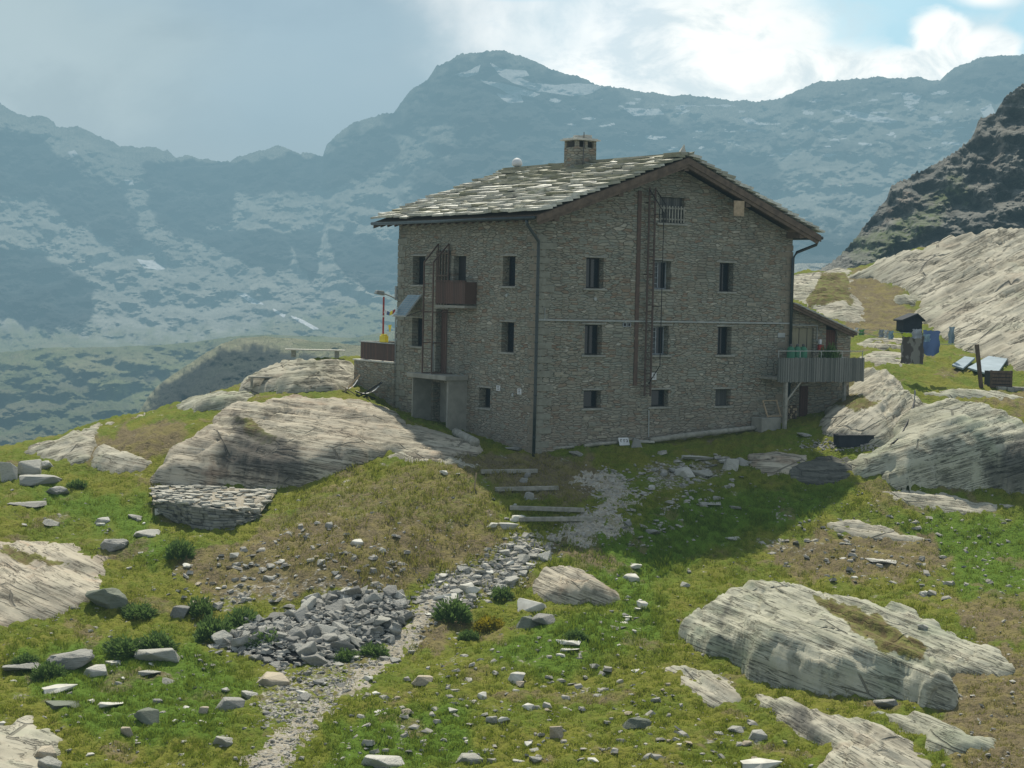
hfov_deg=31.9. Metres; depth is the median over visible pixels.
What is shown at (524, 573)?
loose stone
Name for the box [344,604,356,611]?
heap stone
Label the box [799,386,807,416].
cellar door
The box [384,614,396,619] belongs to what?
heap stone
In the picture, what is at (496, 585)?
loose stone
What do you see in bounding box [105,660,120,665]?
boulder
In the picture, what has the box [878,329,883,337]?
shirt
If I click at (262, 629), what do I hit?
heap stone
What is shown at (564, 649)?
boulder
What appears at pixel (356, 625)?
heap stone
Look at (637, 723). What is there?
boulder
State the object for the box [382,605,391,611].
heap stone
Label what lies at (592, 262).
window
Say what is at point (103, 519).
boulder
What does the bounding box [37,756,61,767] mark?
boulder
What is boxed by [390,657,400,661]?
loose stone
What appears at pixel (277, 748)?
path
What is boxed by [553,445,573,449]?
rock
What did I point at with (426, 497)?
grass
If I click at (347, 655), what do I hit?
shrub
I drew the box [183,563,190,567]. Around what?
loose stone
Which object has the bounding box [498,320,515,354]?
window
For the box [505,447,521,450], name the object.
boulder
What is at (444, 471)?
boulder
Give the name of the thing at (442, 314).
brown door
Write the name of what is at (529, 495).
boulder
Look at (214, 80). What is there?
sky
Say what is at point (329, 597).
heap stone
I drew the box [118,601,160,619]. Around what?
shrub
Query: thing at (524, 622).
boulder
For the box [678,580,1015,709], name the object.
rock outcrop
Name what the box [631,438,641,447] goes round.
stone
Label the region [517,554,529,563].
loose stone
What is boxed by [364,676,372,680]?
loose stone
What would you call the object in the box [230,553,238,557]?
boulder
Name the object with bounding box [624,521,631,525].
loose stone
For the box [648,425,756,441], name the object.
log
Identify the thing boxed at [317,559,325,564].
loose stone
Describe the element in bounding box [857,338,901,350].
rock outcrop
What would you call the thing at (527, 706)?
boulder
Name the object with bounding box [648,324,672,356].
window
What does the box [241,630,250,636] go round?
heap stone
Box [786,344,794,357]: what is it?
gas cylinder
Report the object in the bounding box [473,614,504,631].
flowering shrub
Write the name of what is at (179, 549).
shrub
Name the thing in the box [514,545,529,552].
loose stone
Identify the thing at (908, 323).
dark shed
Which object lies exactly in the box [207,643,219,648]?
heap stone
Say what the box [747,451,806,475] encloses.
rock outcrop
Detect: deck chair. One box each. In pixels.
[342,375,359,393]
[355,382,382,398]
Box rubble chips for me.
[208,584,411,667]
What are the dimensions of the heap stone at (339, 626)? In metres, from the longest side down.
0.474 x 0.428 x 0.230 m
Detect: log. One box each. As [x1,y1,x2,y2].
[452,428,479,446]
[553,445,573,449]
[583,441,618,446]
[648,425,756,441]
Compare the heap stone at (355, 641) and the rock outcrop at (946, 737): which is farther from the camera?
the heap stone at (355, 641)
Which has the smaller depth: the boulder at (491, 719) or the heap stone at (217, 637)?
the boulder at (491, 719)
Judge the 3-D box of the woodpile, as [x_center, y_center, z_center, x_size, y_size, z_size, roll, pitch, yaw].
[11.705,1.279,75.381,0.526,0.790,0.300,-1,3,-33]
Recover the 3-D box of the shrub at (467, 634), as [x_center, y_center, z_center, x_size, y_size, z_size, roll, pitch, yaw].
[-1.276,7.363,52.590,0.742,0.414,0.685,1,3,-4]
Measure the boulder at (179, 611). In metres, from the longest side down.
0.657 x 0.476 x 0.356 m
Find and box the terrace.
[353,341,396,407]
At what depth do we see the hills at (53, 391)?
1021.61 m
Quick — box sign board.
[618,438,629,444]
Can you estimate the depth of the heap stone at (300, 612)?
53.30 m
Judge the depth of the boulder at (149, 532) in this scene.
60.63 m
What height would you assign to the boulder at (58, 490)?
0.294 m
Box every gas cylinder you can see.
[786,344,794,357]
[794,344,800,357]
[800,344,806,357]
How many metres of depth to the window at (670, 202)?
71.28 m
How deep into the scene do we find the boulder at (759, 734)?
43.90 m
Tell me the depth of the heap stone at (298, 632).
51.50 m
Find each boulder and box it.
[0,462,17,481]
[2,662,40,670]
[7,501,46,506]
[17,459,41,474]
[19,474,61,485]
[34,745,56,758]
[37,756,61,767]
[42,460,53,468]
[42,519,59,525]
[42,684,77,693]
[46,486,69,493]
[46,700,79,708]
[47,649,94,669]
[83,664,107,676]
[85,588,127,608]
[94,517,109,523]
[98,702,122,707]
[100,539,128,551]
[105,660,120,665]
[120,727,132,737]
[128,514,141,519]
[133,648,179,662]
[134,529,160,536]
[134,707,158,725]
[138,670,160,675]
[153,699,162,703]
[162,677,173,684]
[170,605,189,618]
[198,706,208,713]
[212,736,232,746]
[215,697,244,711]
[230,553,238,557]
[241,690,257,698]
[257,671,289,685]
[263,575,273,580]
[325,522,332,527]
[350,539,363,545]
[361,755,404,767]
[411,675,433,685]
[439,470,447,474]
[456,753,482,764]
[477,692,486,699]
[485,716,497,722]
[487,522,496,527]
[497,522,518,529]
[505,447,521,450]
[508,672,525,683]
[510,515,523,521]
[515,616,537,629]
[517,598,545,611]
[519,478,527,482]
[522,703,533,710]
[524,492,533,499]
[532,613,554,624]
[549,726,562,738]
[556,639,580,644]
[560,648,576,651]
[569,451,582,456]
[622,574,639,581]
[623,717,651,728]
[630,564,641,568]
[636,601,647,607]
[646,529,659,533]
[674,467,694,477]
[680,581,689,586]
[681,455,713,459]
[692,470,712,475]
[698,502,720,504]
[722,458,738,470]
[728,725,743,732]
[736,457,748,465]
[740,758,781,767]
[748,729,767,739]
[797,433,811,436]
[865,558,896,563]
[873,699,897,706]
[917,624,928,628]
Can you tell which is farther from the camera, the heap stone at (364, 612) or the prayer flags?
the prayer flags
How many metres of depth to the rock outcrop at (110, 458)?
68.78 m
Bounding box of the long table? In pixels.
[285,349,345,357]
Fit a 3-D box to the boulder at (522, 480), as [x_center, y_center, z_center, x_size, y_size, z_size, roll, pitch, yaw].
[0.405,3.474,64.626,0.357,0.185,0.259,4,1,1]
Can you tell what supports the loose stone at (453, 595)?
on the gravel at (312, 708)
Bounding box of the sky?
[0,0,1023,161]
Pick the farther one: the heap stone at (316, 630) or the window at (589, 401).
the window at (589, 401)
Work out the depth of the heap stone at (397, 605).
54.26 m
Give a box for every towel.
[902,333,911,336]
[923,334,930,341]
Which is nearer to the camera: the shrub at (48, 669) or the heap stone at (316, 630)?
the shrub at (48, 669)
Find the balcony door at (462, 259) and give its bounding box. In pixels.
[459,256,465,280]
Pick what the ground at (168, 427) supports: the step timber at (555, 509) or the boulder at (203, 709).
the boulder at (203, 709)
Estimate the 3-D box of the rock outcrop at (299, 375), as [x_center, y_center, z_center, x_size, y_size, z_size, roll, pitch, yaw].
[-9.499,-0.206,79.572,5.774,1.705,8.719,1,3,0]
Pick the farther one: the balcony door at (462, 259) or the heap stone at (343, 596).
the balcony door at (462, 259)
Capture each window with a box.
[409,316,424,348]
[410,254,426,286]
[476,385,491,410]
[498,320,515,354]
[500,254,517,287]
[581,323,605,356]
[581,388,603,410]
[582,256,606,290]
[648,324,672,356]
[648,388,671,408]
[652,259,672,291]
[656,197,687,225]
[712,387,734,407]
[714,325,734,356]
[716,261,736,293]
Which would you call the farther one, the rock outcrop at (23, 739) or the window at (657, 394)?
the window at (657, 394)
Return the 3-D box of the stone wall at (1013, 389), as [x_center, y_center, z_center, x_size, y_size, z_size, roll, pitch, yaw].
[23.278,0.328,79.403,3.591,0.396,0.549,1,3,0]
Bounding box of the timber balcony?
[760,351,864,428]
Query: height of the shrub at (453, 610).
0.890 m
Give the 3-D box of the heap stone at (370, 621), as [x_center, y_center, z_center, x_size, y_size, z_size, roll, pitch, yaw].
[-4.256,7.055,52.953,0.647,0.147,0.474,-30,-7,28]
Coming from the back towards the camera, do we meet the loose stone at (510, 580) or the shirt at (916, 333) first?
the shirt at (916, 333)
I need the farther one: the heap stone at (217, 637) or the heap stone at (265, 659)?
the heap stone at (217, 637)
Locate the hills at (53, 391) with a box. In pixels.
[0,263,828,445]
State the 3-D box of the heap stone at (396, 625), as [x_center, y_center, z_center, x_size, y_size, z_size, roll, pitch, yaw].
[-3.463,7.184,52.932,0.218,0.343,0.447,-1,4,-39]
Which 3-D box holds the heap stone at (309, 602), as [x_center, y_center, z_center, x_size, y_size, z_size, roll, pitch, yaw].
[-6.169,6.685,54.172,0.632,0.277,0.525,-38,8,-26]
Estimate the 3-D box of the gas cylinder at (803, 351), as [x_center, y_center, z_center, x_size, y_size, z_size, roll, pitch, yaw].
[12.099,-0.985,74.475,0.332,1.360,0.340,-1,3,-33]
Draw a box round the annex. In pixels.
[789,302,859,416]
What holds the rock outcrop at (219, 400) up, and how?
on the ground at (168, 427)
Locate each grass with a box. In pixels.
[271,448,581,599]
[547,472,930,666]
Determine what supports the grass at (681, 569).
on the ground at (168, 427)
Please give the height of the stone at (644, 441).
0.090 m
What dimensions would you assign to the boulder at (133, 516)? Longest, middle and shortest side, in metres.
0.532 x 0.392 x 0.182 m
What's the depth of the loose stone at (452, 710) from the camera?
45.66 m
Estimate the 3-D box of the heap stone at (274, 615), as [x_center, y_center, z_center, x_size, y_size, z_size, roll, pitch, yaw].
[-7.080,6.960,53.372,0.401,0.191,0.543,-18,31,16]
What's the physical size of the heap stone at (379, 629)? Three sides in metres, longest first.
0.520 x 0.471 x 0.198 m
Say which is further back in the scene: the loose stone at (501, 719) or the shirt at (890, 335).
the shirt at (890, 335)
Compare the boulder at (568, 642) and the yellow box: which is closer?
the boulder at (568, 642)
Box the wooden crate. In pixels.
[984,370,1012,387]
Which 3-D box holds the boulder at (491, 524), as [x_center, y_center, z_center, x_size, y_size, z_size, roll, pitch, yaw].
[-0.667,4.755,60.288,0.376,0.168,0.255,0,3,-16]
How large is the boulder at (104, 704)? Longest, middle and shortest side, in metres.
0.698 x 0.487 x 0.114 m
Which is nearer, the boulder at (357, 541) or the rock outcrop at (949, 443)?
the boulder at (357, 541)
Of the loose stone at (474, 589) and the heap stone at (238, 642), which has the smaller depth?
the heap stone at (238, 642)
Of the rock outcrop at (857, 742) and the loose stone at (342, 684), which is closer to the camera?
the rock outcrop at (857, 742)
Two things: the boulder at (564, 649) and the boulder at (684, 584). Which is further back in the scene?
the boulder at (684, 584)
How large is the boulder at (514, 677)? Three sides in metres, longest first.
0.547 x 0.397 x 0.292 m
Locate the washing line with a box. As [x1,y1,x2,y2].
[861,332,976,344]
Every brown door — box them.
[440,309,447,372]
[826,330,835,348]
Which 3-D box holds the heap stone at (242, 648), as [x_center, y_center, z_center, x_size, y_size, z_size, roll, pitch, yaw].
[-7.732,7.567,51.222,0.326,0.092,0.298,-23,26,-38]
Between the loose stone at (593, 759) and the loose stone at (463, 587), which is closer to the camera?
the loose stone at (593, 759)
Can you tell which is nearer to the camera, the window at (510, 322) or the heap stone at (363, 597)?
the heap stone at (363, 597)
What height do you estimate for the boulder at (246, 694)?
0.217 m
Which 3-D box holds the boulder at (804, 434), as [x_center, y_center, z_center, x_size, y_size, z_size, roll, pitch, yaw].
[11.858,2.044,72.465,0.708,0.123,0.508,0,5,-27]
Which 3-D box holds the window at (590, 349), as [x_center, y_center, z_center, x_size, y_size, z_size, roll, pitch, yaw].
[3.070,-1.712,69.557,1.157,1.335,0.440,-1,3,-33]
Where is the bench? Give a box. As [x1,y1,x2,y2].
[248,376,271,387]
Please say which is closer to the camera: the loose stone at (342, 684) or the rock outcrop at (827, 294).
the loose stone at (342, 684)
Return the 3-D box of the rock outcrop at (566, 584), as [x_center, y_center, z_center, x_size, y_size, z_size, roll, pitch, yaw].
[1.917,6.451,56.448,3.418,1.182,3.353,1,3,0]
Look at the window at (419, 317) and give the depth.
76.08 m
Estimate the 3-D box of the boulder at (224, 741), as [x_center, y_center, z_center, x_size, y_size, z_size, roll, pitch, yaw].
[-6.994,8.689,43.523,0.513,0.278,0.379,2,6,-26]
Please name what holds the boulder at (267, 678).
on the ground at (168, 427)
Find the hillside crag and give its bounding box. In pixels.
[819,83,1023,270]
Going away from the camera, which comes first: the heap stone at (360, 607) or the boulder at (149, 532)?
the heap stone at (360, 607)
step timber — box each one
[481,469,537,473]
[495,486,558,491]
[510,505,584,511]
[519,516,593,521]
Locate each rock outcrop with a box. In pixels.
[0,540,108,626]
[0,715,62,767]
[24,413,144,465]
[91,444,151,473]
[150,394,482,489]
[176,391,253,411]
[238,358,356,394]
[388,452,477,467]
[532,565,620,606]
[657,665,741,708]
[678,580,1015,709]
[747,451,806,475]
[755,694,932,767]
[789,456,852,484]
[793,268,864,325]
[819,367,926,446]
[827,519,930,541]
[847,398,1023,493]
[848,227,1023,370]
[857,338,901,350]
[859,351,903,366]
[870,711,995,755]
[883,489,1014,514]
[894,294,920,305]
[924,388,1023,400]
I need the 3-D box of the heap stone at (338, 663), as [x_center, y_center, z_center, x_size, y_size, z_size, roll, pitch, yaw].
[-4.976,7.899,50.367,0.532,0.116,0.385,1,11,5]
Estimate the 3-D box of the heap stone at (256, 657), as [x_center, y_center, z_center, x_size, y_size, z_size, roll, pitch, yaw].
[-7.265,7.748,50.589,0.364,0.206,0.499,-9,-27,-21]
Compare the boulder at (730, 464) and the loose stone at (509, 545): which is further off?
the boulder at (730, 464)
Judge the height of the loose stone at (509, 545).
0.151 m
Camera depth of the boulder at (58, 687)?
47.56 m
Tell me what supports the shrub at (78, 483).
on the ground at (168, 427)
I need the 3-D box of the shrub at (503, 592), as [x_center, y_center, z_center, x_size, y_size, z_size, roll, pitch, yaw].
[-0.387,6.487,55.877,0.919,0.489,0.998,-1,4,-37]
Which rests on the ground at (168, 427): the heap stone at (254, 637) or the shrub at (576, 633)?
the shrub at (576, 633)
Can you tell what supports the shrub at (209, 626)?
on the ground at (168, 427)
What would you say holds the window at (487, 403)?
in the mountain hut
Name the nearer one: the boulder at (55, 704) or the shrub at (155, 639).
the boulder at (55, 704)
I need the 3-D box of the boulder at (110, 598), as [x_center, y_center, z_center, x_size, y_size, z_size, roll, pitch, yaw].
[-12.354,6.572,54.696,1.325,0.775,0.940,0,2,-20]
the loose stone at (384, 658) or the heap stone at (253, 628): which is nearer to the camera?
the loose stone at (384, 658)
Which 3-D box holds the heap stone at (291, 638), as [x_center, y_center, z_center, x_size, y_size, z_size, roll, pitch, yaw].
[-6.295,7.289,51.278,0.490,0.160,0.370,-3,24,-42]
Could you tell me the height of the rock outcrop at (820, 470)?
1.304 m
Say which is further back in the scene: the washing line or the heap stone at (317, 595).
the washing line
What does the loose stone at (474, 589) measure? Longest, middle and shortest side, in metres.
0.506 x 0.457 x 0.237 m
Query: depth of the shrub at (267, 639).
51.28 m
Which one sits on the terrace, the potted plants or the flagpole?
the flagpole
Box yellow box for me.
[379,334,387,341]
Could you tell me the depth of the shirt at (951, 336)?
83.97 m
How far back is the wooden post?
79.58 m
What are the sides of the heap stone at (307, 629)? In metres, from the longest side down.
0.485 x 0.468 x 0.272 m
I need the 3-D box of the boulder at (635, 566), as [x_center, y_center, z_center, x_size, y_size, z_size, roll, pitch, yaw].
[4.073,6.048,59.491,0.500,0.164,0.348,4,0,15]
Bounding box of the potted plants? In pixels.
[818,342,841,357]
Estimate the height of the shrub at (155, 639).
0.647 m
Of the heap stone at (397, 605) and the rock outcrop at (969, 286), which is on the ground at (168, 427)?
the rock outcrop at (969, 286)
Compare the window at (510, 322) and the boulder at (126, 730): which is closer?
the boulder at (126, 730)
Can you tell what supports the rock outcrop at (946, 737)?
on the ground at (168, 427)
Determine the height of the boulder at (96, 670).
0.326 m
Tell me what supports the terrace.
on the ground at (168, 427)
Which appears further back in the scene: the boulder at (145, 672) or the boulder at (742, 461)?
the boulder at (742, 461)
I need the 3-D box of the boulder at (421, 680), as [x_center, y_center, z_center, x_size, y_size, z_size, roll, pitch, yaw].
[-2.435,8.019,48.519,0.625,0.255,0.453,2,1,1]
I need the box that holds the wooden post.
[975,344,982,387]
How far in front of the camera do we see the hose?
71.33 m
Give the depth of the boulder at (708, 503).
64.97 m
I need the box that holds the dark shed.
[893,313,925,332]
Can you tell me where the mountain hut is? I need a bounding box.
[370,135,824,456]
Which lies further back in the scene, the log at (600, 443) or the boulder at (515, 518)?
the log at (600, 443)
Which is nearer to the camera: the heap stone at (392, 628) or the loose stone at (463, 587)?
the heap stone at (392, 628)
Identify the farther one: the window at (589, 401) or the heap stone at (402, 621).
the window at (589, 401)
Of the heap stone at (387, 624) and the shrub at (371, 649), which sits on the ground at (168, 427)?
the shrub at (371, 649)
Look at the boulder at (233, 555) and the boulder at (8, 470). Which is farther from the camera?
the boulder at (8, 470)
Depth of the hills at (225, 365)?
494.79 m
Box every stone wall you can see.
[149,484,276,530]
[996,386,1023,391]
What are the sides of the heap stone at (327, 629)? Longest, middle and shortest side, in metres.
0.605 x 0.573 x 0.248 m
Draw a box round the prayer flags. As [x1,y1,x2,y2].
[384,309,394,315]
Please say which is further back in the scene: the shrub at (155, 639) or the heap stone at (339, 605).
the heap stone at (339, 605)
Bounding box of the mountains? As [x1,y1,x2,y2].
[0,50,1023,351]
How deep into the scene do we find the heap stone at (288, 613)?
53.50 m
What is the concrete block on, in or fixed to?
on the ground at (168, 427)
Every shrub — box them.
[8,652,40,663]
[28,659,68,681]
[64,479,88,488]
[101,633,147,658]
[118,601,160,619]
[138,629,180,649]
[163,537,196,559]
[187,595,217,618]
[191,610,235,643]
[221,605,265,628]
[244,627,279,649]
[333,647,359,661]
[358,641,389,656]
[430,594,475,623]
[457,629,479,640]
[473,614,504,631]
[489,585,514,599]
[562,627,591,639]
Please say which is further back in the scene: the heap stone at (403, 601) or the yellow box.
the yellow box
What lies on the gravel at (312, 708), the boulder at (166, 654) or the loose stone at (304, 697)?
the loose stone at (304, 697)
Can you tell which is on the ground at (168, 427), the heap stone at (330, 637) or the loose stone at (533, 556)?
the loose stone at (533, 556)
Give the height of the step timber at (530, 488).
0.183 m
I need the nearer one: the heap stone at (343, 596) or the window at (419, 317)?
the heap stone at (343, 596)
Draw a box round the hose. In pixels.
[890,390,915,444]
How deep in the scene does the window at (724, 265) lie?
73.16 m
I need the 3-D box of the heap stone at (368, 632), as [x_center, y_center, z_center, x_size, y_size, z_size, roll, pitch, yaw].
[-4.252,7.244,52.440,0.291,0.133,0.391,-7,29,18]
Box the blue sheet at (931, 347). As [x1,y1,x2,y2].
[923,330,939,355]
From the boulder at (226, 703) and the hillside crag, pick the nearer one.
the boulder at (226, 703)
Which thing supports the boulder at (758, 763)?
on the ground at (168, 427)
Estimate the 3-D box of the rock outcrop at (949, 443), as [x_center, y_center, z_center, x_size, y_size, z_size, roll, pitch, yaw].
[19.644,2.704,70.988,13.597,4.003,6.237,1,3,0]
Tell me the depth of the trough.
70.91 m
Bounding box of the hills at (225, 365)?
[139,336,360,412]
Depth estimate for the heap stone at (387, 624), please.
52.95 m
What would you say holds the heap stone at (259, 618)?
on the heap stone
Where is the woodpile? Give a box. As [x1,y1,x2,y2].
[788,405,796,418]
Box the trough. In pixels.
[832,433,875,446]
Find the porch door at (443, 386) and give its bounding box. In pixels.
[440,382,446,421]
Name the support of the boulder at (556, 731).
on the ground at (168, 427)
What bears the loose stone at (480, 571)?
on the gravel at (312, 708)
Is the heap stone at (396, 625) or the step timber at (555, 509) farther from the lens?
the step timber at (555, 509)
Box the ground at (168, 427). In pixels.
[0,247,1023,767]
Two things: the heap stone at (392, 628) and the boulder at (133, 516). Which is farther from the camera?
the boulder at (133, 516)
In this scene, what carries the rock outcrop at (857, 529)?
on the ground at (168, 427)
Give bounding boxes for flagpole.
[382,297,384,333]
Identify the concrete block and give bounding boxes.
[751,417,780,432]
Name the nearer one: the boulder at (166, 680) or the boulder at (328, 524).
the boulder at (166, 680)
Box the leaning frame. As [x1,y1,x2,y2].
[762,400,781,417]
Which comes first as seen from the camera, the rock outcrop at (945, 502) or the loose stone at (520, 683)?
the loose stone at (520, 683)
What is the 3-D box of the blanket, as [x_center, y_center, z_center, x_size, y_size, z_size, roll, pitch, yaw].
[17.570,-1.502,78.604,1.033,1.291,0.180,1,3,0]
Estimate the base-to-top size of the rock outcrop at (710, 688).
0.892 m
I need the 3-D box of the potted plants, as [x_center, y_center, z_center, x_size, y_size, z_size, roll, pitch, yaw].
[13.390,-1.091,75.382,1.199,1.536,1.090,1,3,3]
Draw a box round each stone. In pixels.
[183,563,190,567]
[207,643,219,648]
[211,630,232,647]
[222,637,230,643]
[231,636,250,647]
[234,632,242,637]
[238,646,245,652]
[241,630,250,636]
[248,626,257,630]
[248,654,260,659]
[250,633,258,641]
[252,615,263,621]
[257,627,275,636]
[263,657,273,663]
[267,612,279,620]
[269,660,281,666]
[273,620,284,626]
[277,634,287,637]
[283,610,295,615]
[283,636,299,641]
[284,625,292,631]
[287,626,306,639]
[293,604,309,623]
[294,642,303,651]
[296,692,310,701]
[297,641,317,656]
[301,596,316,609]
[303,625,310,634]
[303,654,327,665]
[304,593,321,599]
[305,612,313,618]
[307,625,321,637]
[307,637,322,642]
[313,678,325,683]
[316,645,328,650]
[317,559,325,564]
[317,623,337,635]
[321,633,337,641]
[324,600,346,611]
[325,593,337,600]
[326,653,334,658]
[330,640,353,649]
[331,661,343,665]
[332,613,340,620]
[332,621,344,631]
[336,634,349,642]
[337,597,351,602]
[337,682,345,686]
[340,594,348,598]
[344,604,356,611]
[345,586,361,597]
[345,634,361,646]
[351,623,361,627]
[354,600,364,606]
[356,604,367,610]
[361,594,368,603]
[361,609,370,615]
[362,615,377,624]
[362,627,372,635]
[364,593,382,604]
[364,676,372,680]
[371,626,384,633]
[373,615,390,624]
[380,656,389,660]
[382,585,396,595]
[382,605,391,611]
[383,620,392,627]
[383,635,394,642]
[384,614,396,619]
[387,621,400,634]
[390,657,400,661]
[391,622,400,628]
[393,598,406,605]
[393,603,400,609]
[394,591,406,600]
[397,618,405,624]
[401,708,411,713]
[403,611,413,620]
[433,593,451,599]
[439,573,447,577]
[443,593,458,599]
[448,707,457,712]
[450,588,462,593]
[456,565,470,571]
[459,582,473,590]
[465,586,480,593]
[465,593,476,598]
[475,570,486,572]
[486,569,493,573]
[495,584,508,588]
[498,717,509,722]
[499,549,509,554]
[503,575,518,584]
[506,543,515,547]
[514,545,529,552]
[516,681,523,686]
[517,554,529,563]
[518,570,527,576]
[524,741,531,746]
[529,553,537,558]
[529,756,542,762]
[537,551,551,560]
[587,757,598,761]
[590,664,599,667]
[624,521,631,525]
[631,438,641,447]
[640,440,654,442]
[650,697,660,701]
[742,740,751,746]
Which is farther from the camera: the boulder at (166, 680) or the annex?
the annex
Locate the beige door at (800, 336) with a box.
[792,328,811,357]
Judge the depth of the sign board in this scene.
70.04 m
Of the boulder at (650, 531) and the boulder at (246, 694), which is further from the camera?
the boulder at (650, 531)
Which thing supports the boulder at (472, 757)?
on the ground at (168, 427)
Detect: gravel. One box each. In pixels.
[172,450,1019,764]
[248,434,878,767]
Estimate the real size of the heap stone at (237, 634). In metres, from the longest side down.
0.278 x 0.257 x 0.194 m
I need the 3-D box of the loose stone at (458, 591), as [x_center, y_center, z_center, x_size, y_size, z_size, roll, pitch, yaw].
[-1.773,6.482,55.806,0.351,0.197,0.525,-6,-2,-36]
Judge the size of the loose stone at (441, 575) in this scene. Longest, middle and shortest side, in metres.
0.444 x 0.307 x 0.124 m
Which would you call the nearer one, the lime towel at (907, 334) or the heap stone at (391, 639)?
the heap stone at (391, 639)
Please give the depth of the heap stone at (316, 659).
50.05 m
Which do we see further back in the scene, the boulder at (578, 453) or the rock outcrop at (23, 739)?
the boulder at (578, 453)
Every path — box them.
[239,586,449,767]
[536,470,643,547]
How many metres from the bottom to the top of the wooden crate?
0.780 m
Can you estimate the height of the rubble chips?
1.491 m
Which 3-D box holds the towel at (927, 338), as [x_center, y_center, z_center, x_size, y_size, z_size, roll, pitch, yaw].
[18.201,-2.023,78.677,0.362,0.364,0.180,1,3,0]
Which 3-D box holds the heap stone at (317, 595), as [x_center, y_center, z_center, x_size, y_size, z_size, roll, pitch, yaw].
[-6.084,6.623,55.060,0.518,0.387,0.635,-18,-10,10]
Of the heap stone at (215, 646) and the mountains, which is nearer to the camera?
the heap stone at (215, 646)
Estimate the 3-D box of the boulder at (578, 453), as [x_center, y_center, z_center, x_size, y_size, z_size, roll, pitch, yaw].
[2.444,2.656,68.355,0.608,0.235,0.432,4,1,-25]
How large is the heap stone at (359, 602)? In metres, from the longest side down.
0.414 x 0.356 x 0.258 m
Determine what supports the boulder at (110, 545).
on the ground at (168, 427)
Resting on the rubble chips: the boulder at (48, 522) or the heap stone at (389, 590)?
the heap stone at (389, 590)
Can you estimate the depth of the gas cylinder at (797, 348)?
74.14 m
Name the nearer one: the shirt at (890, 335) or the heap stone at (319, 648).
the heap stone at (319, 648)
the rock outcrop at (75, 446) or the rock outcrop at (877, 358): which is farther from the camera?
the rock outcrop at (877, 358)
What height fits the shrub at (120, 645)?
0.700 m
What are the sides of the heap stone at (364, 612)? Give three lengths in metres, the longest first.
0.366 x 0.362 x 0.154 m
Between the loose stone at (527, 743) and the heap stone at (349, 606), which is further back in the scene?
the heap stone at (349, 606)
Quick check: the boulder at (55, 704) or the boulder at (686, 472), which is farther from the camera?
the boulder at (686, 472)
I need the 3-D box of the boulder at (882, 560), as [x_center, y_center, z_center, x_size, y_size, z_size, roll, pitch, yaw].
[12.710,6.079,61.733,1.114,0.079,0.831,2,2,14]
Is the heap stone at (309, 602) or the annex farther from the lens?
the annex
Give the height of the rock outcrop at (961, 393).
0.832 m
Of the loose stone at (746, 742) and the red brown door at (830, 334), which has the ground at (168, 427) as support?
the loose stone at (746, 742)
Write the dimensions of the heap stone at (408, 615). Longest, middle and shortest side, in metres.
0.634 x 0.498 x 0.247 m
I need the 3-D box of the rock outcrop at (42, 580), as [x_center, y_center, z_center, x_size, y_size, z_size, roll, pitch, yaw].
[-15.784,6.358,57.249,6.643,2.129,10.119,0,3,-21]
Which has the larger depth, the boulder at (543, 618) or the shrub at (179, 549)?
the shrub at (179, 549)
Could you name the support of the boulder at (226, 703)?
on the ground at (168, 427)
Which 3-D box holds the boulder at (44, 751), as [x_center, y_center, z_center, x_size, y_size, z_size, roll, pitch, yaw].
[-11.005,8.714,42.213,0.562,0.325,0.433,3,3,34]
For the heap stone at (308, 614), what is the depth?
53.32 m
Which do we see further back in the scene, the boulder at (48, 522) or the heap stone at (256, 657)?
the boulder at (48, 522)
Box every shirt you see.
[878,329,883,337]
[888,331,893,339]
[912,329,921,338]
[948,327,954,343]
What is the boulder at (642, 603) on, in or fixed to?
on the ground at (168, 427)
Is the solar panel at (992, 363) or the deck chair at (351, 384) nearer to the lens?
the deck chair at (351, 384)
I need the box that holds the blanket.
[900,335,924,364]
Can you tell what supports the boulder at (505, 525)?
on the ground at (168, 427)
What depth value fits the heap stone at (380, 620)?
52.80 m
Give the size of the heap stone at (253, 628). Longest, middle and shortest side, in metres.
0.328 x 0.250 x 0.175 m
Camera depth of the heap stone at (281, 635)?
51.23 m
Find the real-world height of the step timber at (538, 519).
0.174 m

